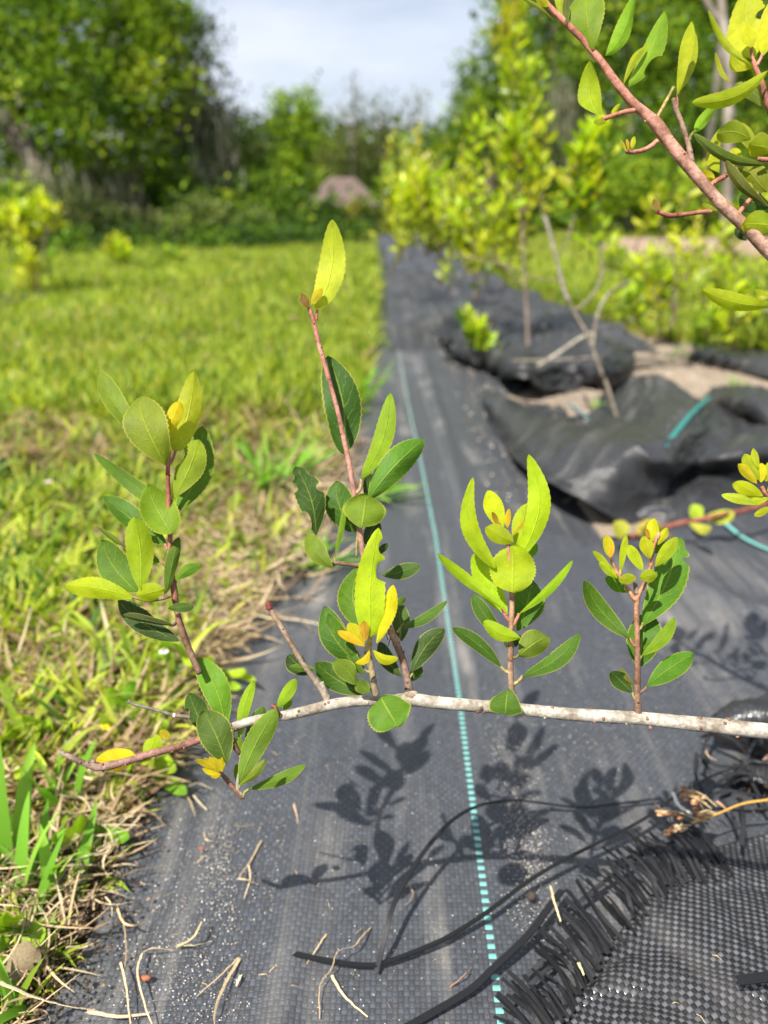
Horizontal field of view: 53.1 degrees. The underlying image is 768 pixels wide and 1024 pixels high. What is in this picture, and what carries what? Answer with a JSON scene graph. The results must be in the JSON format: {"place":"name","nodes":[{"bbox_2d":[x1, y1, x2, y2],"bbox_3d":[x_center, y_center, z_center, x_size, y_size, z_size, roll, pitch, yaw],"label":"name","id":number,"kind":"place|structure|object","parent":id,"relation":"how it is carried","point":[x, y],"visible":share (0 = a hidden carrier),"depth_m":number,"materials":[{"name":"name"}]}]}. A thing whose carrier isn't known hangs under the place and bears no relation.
{"place":"outdoors","nodes":[
{"label":"outdoors","id":0,"kind":"place"},
{"bbox_2d":[0,228,386,293],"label":"grass","id":1,"kind":"structure","parent":0,"point":[296,263],"depth_m":4.93,"materials":[{"name":"plant"}]},
{"bbox_2d":[0,275,390,427],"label":"grass","id":2,"kind":"structure","parent":0,"point":[248,340],"depth_m":2.19,"materials":[{"name":"plant"}]},
{"bbox_2d":[301,177,380,221],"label":"house","id":3,"kind":"structure","parent":0,"point":[341,184],"depth_m":21.26,"materials":[{"name":"wicker"}]},
{"bbox_2d":[0,211,766,642],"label":"ground","id":4,"kind":"structure","parent":0,"point":[26,467],"depth_m":1.38,"materials":[{"name":"plant"}]},
{"bbox_2d":[0,161,63,243],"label":"bush","id":5,"kind":"object","parent":4,"relation":"on","point":[5,193],"visible":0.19,"depth_m":8.35,"materials":[{"name":"green plant"}]},
{"bbox_2d":[0,0,141,231],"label":"tree","id":6,"kind":"object","parent":4,"relation":"on","point":[16,83],"visible":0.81,"depth_m":11.88,"materials":[{"name":"green plant"}]},
{"bbox_2d":[11,166,177,239],"bbox_3d":[-3.917,-3.809,9.887,2.982,1.251,1.538,19,28,40],"label":"bush","id":7,"kind":"object","parent":4,"relation":"on","point":[77,209],"visible":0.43,"depth_m":9.40,"materials":[{"name":"green plant"}]},
{"bbox_2d":[0,247,251,304],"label":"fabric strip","id":8,"kind":"object","parent":4,"relation":"on","point":[41,294],"visible":0.04,"depth_m":3.53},
{"bbox_2d":[0,185,67,294],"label":"sapling","id":9,"kind":"object","parent":8,"relation":"on","point":[16,215],"visible":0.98,"depth_m":3.58,"materials":[{"name":"green plant"}]},
{"bbox_2d":[99,230,136,267],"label":"sapling","id":10,"kind":"object","parent":8,"relation":"on","point":[120,250],"visible":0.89,"depth_m":4.96,"materials":[{"name":"green plant"}]},
{"bbox_2d":[43,0,217,229],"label":"tree","id":11,"kind":"object","parent":4,"relation":"on","point":[141,61],"visible":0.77,"depth_m":13.16,"materials":[{"name":"green plant"}]},
{"bbox_2d":[0,489,329,1023],"bbox_3d":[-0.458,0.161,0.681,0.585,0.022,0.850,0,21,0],"label":"soil verge","id":12,"kind":"structure","parent":4,"relation":"on","point":[83,939],"depth_m":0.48,"materials":[{"name":"plant"}]},
{"bbox_2d":[0,742,34,875],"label":"grass clump","id":13,"kind":"object","parent":12,"relation":"on","point":[24,787],"visible":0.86,"depth_m":0.50,"materials":[{"name":"plant"}]},
{"bbox_2d":[0,959,34,1023],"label":"grass clump","id":14,"kind":"object","parent":12,"relation":"on","point":[9,1013],"visible":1,"depth_m":0.40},
{"bbox_2d":[0,911,45,972],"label":"weed","id":15,"kind":"object","parent":12,"relation":"on","point":[7,919],"visible":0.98,"depth_m":0.43,"materials":[{"name":"green plant"}]},
{"bbox_2d":[6,940,41,980],"bbox_3d":[-0.195,0.239,0.414,0.020,0.020,0.014,-10,23,-23],"label":"stone","id":16,"kind":"object","parent":12,"relation":"on","point":[25,955],"visible":1,"depth_m":0.41,"materials":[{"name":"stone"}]},
{"bbox_2d":[1,715,62,778],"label":"weed","id":17,"kind":"object","parent":12,"relation":"on","point":[26,718],"visible":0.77,"depth_m":0.59,"materials":[{"name":"green plant"}]},
{"bbox_2d":[0,792,96,923],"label":"grass clump","id":18,"kind":"object","parent":12,"relation":"on","point":[44,855],"visible":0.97,"depth_m":0.47,"materials":[{"name":"plant"}]},
{"bbox_2d":[22,737,96,821],"bbox_3d":[-0.222,0.185,0.537,0.048,0.056,0.058,-6,22,-15],"label":"grass clump","id":19,"kind":"object","parent":12,"relation":"on","point":[45,794],"visible":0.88,"depth_m":0.54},
{"bbox_2d":[51,813,128,863],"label":"weed","id":20,"kind":"object","parent":12,"relation":"on","point":[79,825],"visible":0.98,"depth_m":0.50,"materials":[{"name":"green plant"}]},
{"bbox_2d":[0,664,207,1023],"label":"grass","id":21,"kind":"structure","parent":12,"relation":"on","point":[27,984],"depth_m":0.49,"materials":[{"name":"plant"}]},
{"bbox_2d":[77,681,168,745],"bbox_3d":[-0.206,0.165,0.605,0.068,0.050,0.047,-7,23,-17],"label":"weed","id":22,"kind":"object","parent":12,"relation":"on","point":[129,687],"visible":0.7,"depth_m":0.61,"materials":[{"name":"green plant"}]},
{"bbox_2d":[152,641,191,715],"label":"weed","id":23,"kind":"object","parent":12,"relation":"on","point":[180,648],"visible":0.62,"depth_m":0.67,"materials":[{"name":"green plant"}]},
{"bbox_2d":[156,243,190,262],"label":"sapling","id":24,"kind":"object","parent":4,"relation":"on","point":[169,253],"visible":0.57,"depth_m":5.55,"materials":[{"name":"green plant"}]},
{"bbox_2d":[0,384,370,850],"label":"grass","id":25,"kind":"structure","parent":4,"relation":"on","point":[77,491],"depth_m":0.86,"materials":[{"name":"plant"}]},
{"bbox_2d":[0,204,384,255],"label":"ground cover","id":26,"kind":"object","parent":4,"relation":"on","point":[264,232],"visible":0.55,"depth_m":7.99,"materials":[{"name":"green plant"}]},
{"bbox_2d":[122,0,277,212],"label":"tree","id":27,"kind":"object","parent":4,"relation":"on","point":[211,139],"visible":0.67,"depth_m":14.66,"materials":[{"name":"green plant"}]},
{"bbox_2d":[151,184,253,241],"bbox_3d":[-2.222,-3.519,9.483,1.468,0.976,1.052,0,21,0],"label":"bush","id":28,"kind":"object","parent":4,"relation":"on","point":[201,210],"visible":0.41,"depth_m":9.30,"materials":[{"name":"green plant"}]},
{"bbox_2d":[231,197,290,226],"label":"bush","id":29,"kind":"object","parent":4,"relation":"on","point":[254,210],"visible":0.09,"depth_m":10.36,"materials":[{"name":"green plant"}]},
{"bbox_2d":[221,104,309,211],"bbox_3d":[-3.315,-8.840,19.872,2.837,3.172,2.596,0,21,0],"label":"tree","id":30,"kind":"object","parent":4,"relation":"on","point":[265,163],"visible":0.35,"depth_m":19.76,"materials":[{"name":"green plant"}]},
{"bbox_2d":[225,422,337,494],"bbox_3d":[-0.156,-0.083,1.142,0.184,0.112,0.236,0,21,0],"label":"grass clump","id":31,"kind":"object","parent":4,"relation":"on","point":[299,461],"visible":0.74,"depth_m":1.16,"materials":[{"name":"plant"}]},
{"bbox_2d":[250,83,318,210],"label":"tree","id":32,"kind":"object","parent":4,"relation":"on","point":[288,113],"visible":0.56,"depth_m":26.55,"materials":[{"name":"green plant"}]},
{"bbox_2d":[280,69,348,200],"bbox_3d":[-2.224,-12.596,26.885,3.189,5.349,3.357,0,21,0],"label":"tree","id":33,"kind":"object","parent":4,"relation":"on","point":[307,113],"visible":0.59,"depth_m":26.50,"materials":[{"name":"green plant"}]},
{"bbox_2d":[301,69,398,187],"bbox_3d":[-1.109,-11.224,23.931,2.653,4.779,2.962,12,25,28],"label":"tree","id":34,"kind":"object","parent":4,"relation":"on","point":[352,138],"visible":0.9,"depth_m":23.78,"materials":[{"name":"green plant"}]},
{"bbox_2d":[274,187,429,233],"bbox_3d":[-0.594,-5.216,13.587,3.176,1.046,2.123,0,21,0],"label":"bush","id":35,"kind":"object","parent":4,"relation":"on","point":[329,216],"visible":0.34,"depth_m":13.85,"materials":[{"name":"green plant"}]},
{"bbox_2d":[342,193,377,226],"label":"bush","id":36,"kind":"object","parent":4,"relation":"on","point":[355,208],"visible":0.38,"depth_m":19.89,"materials":[{"name":"green plant"}]},
{"bbox_2d":[0,140,767,234],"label":"undergrowth","id":37,"kind":"object","parent":4,"relation":"on","point":[255,196],"visible":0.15,"depth_m":14.02,"materials":[{"name":"green plant"}]},
{"bbox_2d":[0,0,767,219],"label":"distant wood","id":38,"kind":"object","parent":4,"relation":"on","point":[473,15],"visible":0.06,"depth_m":29.01,"materials":[{"name":"green plant"}]},
{"bbox_2d":[339,84,430,220],"bbox_3d":[0.091,-11.001,23.996,3.052,4.315,2.841,0,21,0],"label":"tree","id":39,"kind":"object","parent":4,"relation":"on","point":[384,135],"visible":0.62,"depth_m":23.75,"materials":[{"name":"green plant"}]},
{"bbox_2d":[37,346,767,1023],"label":"weed fabric","id":40,"kind":"object","parent":4,"relation":"on","point":[719,614],"visible":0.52,"depth_m":0.56,"materials":[{"name":"fabric"}]},
{"bbox_2d":[0,981,94,1009],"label":"straw","id":41,"kind":"object","parent":40,"relation":"on","point":[2,983],"visible":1,"depth_m":0.39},
{"bbox_2d":[86,1010,148,1017],"bbox_3d":[-0.139,0.262,0.400,0.031,0.005,0.004,0,21,0],"label":"straw","id":42,"kind":"object","parent":40,"relation":"on","point":[93,1012],"visible":1,"depth_m":0.40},
{"bbox_2d":[119,962,130,1023],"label":"straw","id":43,"kind":"object","parent":40,"relation":"on","point":[120,963],"visible":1,"depth_m":0.41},
{"bbox_2d":[136,953,151,1023],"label":"straw","id":44,"kind":"object","parent":40,"relation":"on","point":[140,986],"visible":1,"depth_m":0.41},
{"bbox_2d":[106,754,186,819],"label":"weed","id":45,"kind":"object","parent":40,"relation":"on","point":[173,788],"visible":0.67,"depth_m":0.56,"materials":[{"name":"green plant"}]},
{"bbox_2d":[214,957,240,1023],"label":"straw","id":46,"kind":"object","parent":40,"relation":"on","point":[227,978],"visible":1,"depth_m":0.41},
{"bbox_2d":[205,656,255,690],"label":"weed","id":47,"kind":"object","parent":40,"relation":"on","point":[241,673],"visible":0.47,"depth_m":0.68,"materials":[{"name":"green plant"}]},
{"bbox_2d":[113,421,385,657],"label":"dead grass","id":48,"kind":"structure","parent":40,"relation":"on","point":[278,547],"depth_m":0.91,"materials":[{"name":"plant"}]},
{"bbox_2d":[239,841,261,884],"bbox_3d":[-0.084,0.223,0.493,0.012,0.009,0.040,0,21,0],"label":"straw","id":49,"kind":"object","parent":40,"relation":"on","point":[247,866],"visible":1,"depth_m":0.49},
{"bbox_2d":[281,530,360,573],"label":"grass clump","id":50,"kind":"object","parent":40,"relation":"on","point":[310,562],"visible":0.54,"depth_m":0.90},
{"bbox_2d":[318,927,371,1018],"bbox_3d":[-0.024,0.248,0.424,0.008,0.013,0.061,10,24,24],"label":"straw","id":51,"kind":"object","parent":40,"relation":"on","point":[332,966],"visible":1,"depth_m":0.42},
{"bbox_2d":[331,975,367,1016],"bbox_3d":[-0.020,0.259,0.410,0.004,0.003,0.030,-18,28,-38],"label":"straw","id":52,"kind":"object","parent":40,"relation":"on","point":[338,987],"visible":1,"depth_m":0.41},
{"bbox_2d":[357,357,397,404],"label":"grass clump","id":53,"kind":"object","parent":40,"relation":"on","point":[366,389],"visible":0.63,"depth_m":1.64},
{"bbox_2d":[1,755,765,1023],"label":"soil crumbs","id":54,"kind":"object","parent":40,"relation":"on","point":[87,981],"visible":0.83,"depth_m":0.45,"materials":[{"name":"soil"}]},
{"bbox_2d":[65,614,743,1023],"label":"sand grains","id":55,"kind":"object","parent":40,"relation":"on","point":[341,856],"visible":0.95,"depth_m":0.49,"materials":[{"name":"sand"}]},
{"bbox_2d":[58,219,767,799],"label":"shrub branch","id":56,"kind":"object","parent":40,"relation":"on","point":[368,607],"visible":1,"depth_m":0.35,"materials":[{"name":"green plant"}]},
{"bbox_2d":[375,481,425,501],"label":"leaf","id":57,"kind":"object","parent":56,"relation":"attached to","point":[390,490],"visible":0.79,"depth_m":1.10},
{"bbox_2d":[722,448,767,516],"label":"shrub sprig","id":58,"kind":"object","parent":56,"relation":"attached to","point":[751,468],"visible":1,"depth_m":0.36,"materials":[{"name":"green plant"}]},
{"bbox_2d":[404,889,564,1023],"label":"loose tape","id":59,"kind":"object","parent":40,"relation":"on","point":[492,969],"visible":1,"depth_m":0.42,"materials":[{"name":"plastic"}]},
{"bbox_2d":[374,798,660,973],"bbox_3d":[0.084,0.209,0.498,0.245,0.032,0.049,-14,25,-31],"label":"loose tape","id":60,"kind":"object","parent":40,"relation":"on","point":[403,885],"visible":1,"depth_m":0.47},
{"bbox_2d":[292,760,767,967],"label":"loose tape","id":61,"kind":"object","parent":40,"relation":"on","point":[498,903],"visible":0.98,"depth_m":0.45,"materials":[{"name":"plastic"}]},
{"bbox_2d":[527,890,536,901],"bbox_3d":[0.090,0.234,0.468,0.006,0.006,0.006,0,21,0],"label":"soil clod","id":62,"kind":"object","parent":40,"relation":"on","point":[531,895],"visible":1,"depth_m":0.47,"materials":[{"name":"soil"}]},
{"bbox_2d":[493,816,767,1023],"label":"frayed flap","id":63,"kind":"object","parent":40,"relation":"on","point":[679,930],"visible":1,"depth_m":0.42,"materials":[{"name":"fabric"}]},
{"bbox_2d":[651,783,767,835],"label":"seed head","id":64,"kind":"object","parent":63,"relation":"on","point":[701,815],"visible":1,"depth_m":0.50},
{"bbox_2d":[735,971,767,985],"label":"loose tape","id":65,"kind":"object","parent":63,"relation":"on","point":[752,978],"visible":1,"depth_m":0.38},
{"bbox_2d":[613,501,767,539],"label":"branch","id":66,"kind":"object","parent":40,"relation":"on","point":[621,528],"visible":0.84,"depth_m":0.95,"materials":[{"name":"plant"}]},
{"bbox_2d":[693,752,716,809],"bbox_3d":[0.231,0.194,0.561,0.010,0.005,0.062,3,22,8],"label":"loose tape","id":67,"kind":"object","parent":40,"relation":"on","point":[697,779],"visible":0.9,"depth_m":0.56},
{"bbox_2d":[700,734,731,778],"bbox_3d":[0.244,0.176,0.577,0.022,0.014,0.058,4,22,9],"label":"loose tape","id":68,"kind":"object","parent":40,"relation":"on","point":[706,740],"visible":0.94,"depth_m":0.56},
{"bbox_2d":[699,733,750,759],"bbox_3d":[0.258,0.177,0.585,0.012,0.023,0.049,-10,24,-23],"label":"loose tape","id":69,"kind":"object","parent":40,"relation":"on","point":[739,744],"visible":0.79,"depth_m":0.57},
{"bbox_2d":[720,798,738,829],"bbox_3d":[0.234,0.204,0.519,0.005,0.001,0.029,0,21,0],"label":"loose tape","id":70,"kind":"object","parent":40,"relation":"on","point":[733,817],"visible":0.94,"depth_m":0.52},
{"bbox_2d":[706,789,766,799],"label":"loose tape","id":71,"kind":"object","parent":40,"relation":"on","point":[732,791],"visible":0.95,"depth_m":0.52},
{"bbox_2d":[713,693,767,758],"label":"curled fabric","id":72,"kind":"object","parent":40,"relation":"on","point":[752,709],"visible":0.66,"depth_m":0.59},
{"bbox_2d":[737,797,745,846],"bbox_3d":[0.236,0.203,0.506,0.004,0.012,0.057,9,23,22],"label":"loose tape","id":73,"kind":"object","parent":40,"relation":"on","point":[742,826],"visible":0.96,"depth_m":0.50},
{"bbox_2d":[716,771,767,784],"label":"loose tape","id":74,"kind":"object","parent":40,"relation":"on","point":[723,779],"visible":1,"depth_m":0.54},
{"bbox_2d":[718,759,767,796],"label":"curled fabric","id":75,"kind":"object","parent":40,"relation":"on","point":[758,767],"visible":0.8,"depth_m":0.55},
{"bbox_2d":[697,755,754,773],"bbox_3d":[0.250,0.183,0.552,0.045,0.016,0.020,0,21,0],"label":"loose tape","id":76,"kind":"object","parent":75,"relation":"on","point":[718,765],"visible":1,"depth_m":0.54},
{"bbox_2d":[725,523,767,549],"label":"marking line","id":77,"kind":"object","parent":40,"relation":"on","point":[730,527],"visible":0.95,"depth_m":0.98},
{"bbox_2d":[745,738,767,808],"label":"loose tape","id":78,"kind":"object","parent":40,"relation":"on","point":[751,747],"visible":0.92,"depth_m":0.55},
{"bbox_2d":[383,82,445,182],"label":"tree","id":79,"kind":"object","parent":4,"relation":"on","point":[420,116],"visible":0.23,"depth_m":23.81,"materials":[{"name":"green plant"}]},
{"bbox_2d":[398,107,495,223],"bbox_3d":[1.933,-9.781,22.062,3.190,3.352,2.821,0,21,0],"label":"tree","id":80,"kind":"object","parent":4,"relation":"on","point":[437,145],"visible":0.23,"depth_m":21.59,"materials":[{"name":"green plant"}]},
{"bbox_2d":[417,187,558,236],"bbox_3d":[1.647,-4.634,12.031,2.325,0.882,1.448,0,21,0],"label":"bush","id":81,"kind":"object","parent":4,"relation":"on","point":[537,220],"visible":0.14,"depth_m":11.85,"materials":[{"name":"green plant"}]},
{"bbox_2d":[439,0,567,199],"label":"tree","id":82,"kind":"object","parent":4,"relation":"on","point":[477,99],"visible":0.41,"depth_m":13.78,"materials":[{"name":"green plant"}]},
{"bbox_2d":[374,233,659,351],"bbox_3d":[0.375,-2.293,6.782,0.950,0.134,9.700,0,21,0],"label":"rumpled fabric","id":83,"kind":"object","parent":4,"relation":"on","point":[417,306],"visible":0.45,"depth_m":3.06,"materials":[{"name":"fabric"}]},
{"bbox_2d":[369,118,441,255],"bbox_3d":[0.141,-2.027,4.775,0.374,0.839,0.877,-4,22,-10],"label":"sapling","id":84,"kind":"object","parent":83,"relation":"on","point":[388,194],"visible":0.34,"depth_m":4.97,"materials":[{"name":"green plant"}]},
{"bbox_2d":[485,0,615,230],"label":"tree","id":85,"kind":"object","parent":4,"relation":"on","point":[569,114],"visible":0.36,"depth_m":14.57,"materials":[{"name":"green plant"}]},
{"bbox_2d":[417,227,767,281],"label":"grass","id":86,"kind":"structure","parent":4,"relation":"on","point":[573,254],"depth_m":6.45,"materials":[{"name":"plant"}]},
{"bbox_2d":[485,260,767,351],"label":"grass","id":87,"kind":"structure","parent":4,"relation":"on","point":[580,291],"depth_m":3.10,"materials":[{"name":"plant"}]},
{"bbox_2d":[624,257,684,325],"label":"sapling","id":88,"kind":"object","parent":87,"relation":"on","point":[662,264],"visible":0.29,"depth_m":2.27,"materials":[{"name":"green plant"}]},
{"bbox_2d":[543,146,709,236],"bbox_3d":[3.125,-4.155,9.964,2.078,1.153,1.288,0,21,0],"label":"bush","id":89,"kind":"object","parent":4,"relation":"on","point":[627,178],"visible":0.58,"depth_m":9.82,"materials":[{"name":"green plant"}]},
{"bbox_2d":[535,0,722,235],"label":"tree","id":90,"kind":"object","parent":4,"relation":"on","point":[631,126],"visible":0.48,"depth_m":12.69,"materials":[{"name":"green plant"}]},
{"bbox_2d":[601,238,767,258],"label":"sand patch","id":91,"kind":"object","parent":4,"relation":"on","point":[632,242],"visible":0.35,"depth_m":6.70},
{"bbox_2d":[637,0,767,235],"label":"tree","id":92,"kind":"object","parent":4,"relation":"on","point":[720,14],"visible":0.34,"depth_m":10.28,"materials":[{"name":"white plant"}]},
{"bbox_2d":[682,284,748,347],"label":"sapling","id":93,"kind":"object","parent":4,"relation":"on","point":[703,322],"visible":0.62,"depth_m":2.29,"materials":[{"name":"green plant"}]},
{"bbox_2d":[664,11,767,233],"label":"tree","id":94,"kind":"object","parent":4,"relation":"on","point":[740,146],"visible":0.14,"depth_m":13.80,"materials":[{"name":"green plant"}]},
{"bbox_2d":[664,181,767,229],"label":"bush","id":95,"kind":"object","parent":4,"relation":"on","point":[736,192],"visible":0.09,"depth_m":10.43,"materials":[{"name":"green plant"}]},
{"bbox_2d":[725,259,767,325],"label":"sapling","id":96,"kind":"object","parent":4,"relation":"on","point":[744,289],"visible":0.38,"depth_m":2.26,"materials":[{"name":"green plant"}]},
{"bbox_2d":[0,0,766,210],"label":"sky","id":97,"kind":"structure","parent":0,"point":[393,44],"materials":[{"name":"white"}]},
{"bbox_2d":[507,327,767,538],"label":"sand bed","id":98,"kind":"object","parent":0,"point":[660,363],"visible":0.1,"depth_m":1.88,"materials":[{"name":"sand"}]},
{"bbox_2d":[430,309,634,391],"bbox_3d":[0.450,-0.513,2.285,0.557,0.127,1.380,5,22,12],"label":"rumpled fabric","id":99,"kind":"object","parent":98,"relation":"on","point":[613,357],"visible":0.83,"depth_m":1.93,"materials":[{"name":"fabric"}]},
{"bbox_2d":[375,133,496,305],"bbox_3d":[0.208,-1.206,3.139,0.500,0.610,0.854,0,21,0],"label":"sapling","id":100,"kind":"object","parent":99,"relation":"on","point":[401,243],"visible":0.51,"depth_m":2.98,"materials":[{"name":"green plant"}]},
{"bbox_2d":[385,0,558,347],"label":"sapling","id":101,"kind":"object","parent":99,"relation":"on","point":[517,159],"visible":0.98,"depth_m":2.13,"materials":[{"name":"green plant"}]},
{"bbox_2d":[454,303,503,363],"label":"sapling","id":102,"kind":"object","parent":99,"relation":"on","point":[476,334],"visible":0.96,"depth_m":1.94,"materials":[{"name":"green plant"}]},
{"bbox_2d":[590,155,767,338],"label":"sapling","id":103,"kind":"object","parent":99,"relation":"on","point":[633,292],"visible":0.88,"depth_m":1.90,"materials":[{"name":"green plant"}]},
{"bbox_2d":[461,110,634,415],"bbox_3d":[0.344,-0.453,1.466,0.405,0.577,0.362,0,21,0],"label":"sapling","id":104,"kind":"object","parent":98,"relation":"on","point":[587,172],"visible":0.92,"depth_m":1.41,"materials":[{"name":"green plant"}]},
{"bbox_2d":[521,401,574,422],"bbox_3d":[0.327,-0.189,1.545,0.127,0.030,0.344,3,22,7],"label":"rumpled fabric","id":105,"kind":"object","parent":98,"relation":"on","point":[558,412],"visible":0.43,"depth_m":1.59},
{"bbox_2d":[435,336,757,502],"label":"sand grains","id":106,"kind":"object","parent":98,"relation":"on","point":[572,393],"visible":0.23,"depth_m":1.79,"materials":[{"name":"sand"}]},
{"bbox_2d":[482,374,767,524],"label":"rumpled fabric","id":107,"kind":"object","parent":98,"relation":"on","point":[626,465],"visible":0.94,"depth_m":1.11,"materials":[{"name":"fabric"}]},
{"bbox_2d":[665,397,710,446],"bbox_3d":[0.492,-0.151,1.231,0.010,0.030,0.479,11,24,27],"label":"marking line","id":108,"kind":"object","parent":107,"relation":"on","point":[680,426],"visible":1,"depth_m":1.17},
{"bbox_2d":[685,344,767,376],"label":"rumpled fabric","id":109,"kind":"object","parent":98,"relation":"on","point":[734,358],"visible":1,"depth_m":2.00,"materials":[{"name":"fabric"}]},
{"bbox_2d":[701,383,767,423],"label":"rumpled fabric","id":110,"kind":"object","parent":98,"relation":"on","point":[747,399],"visible":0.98,"depth_m":1.53,"materials":[{"name":"fabric"}]},
{"bbox_2d":[524,0,767,310],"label":"shrub branch","id":111,"kind":"object","parent":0,"point":[747,34],"visible":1,"depth_m":0.36,"materials":[{"name":"green plant"}]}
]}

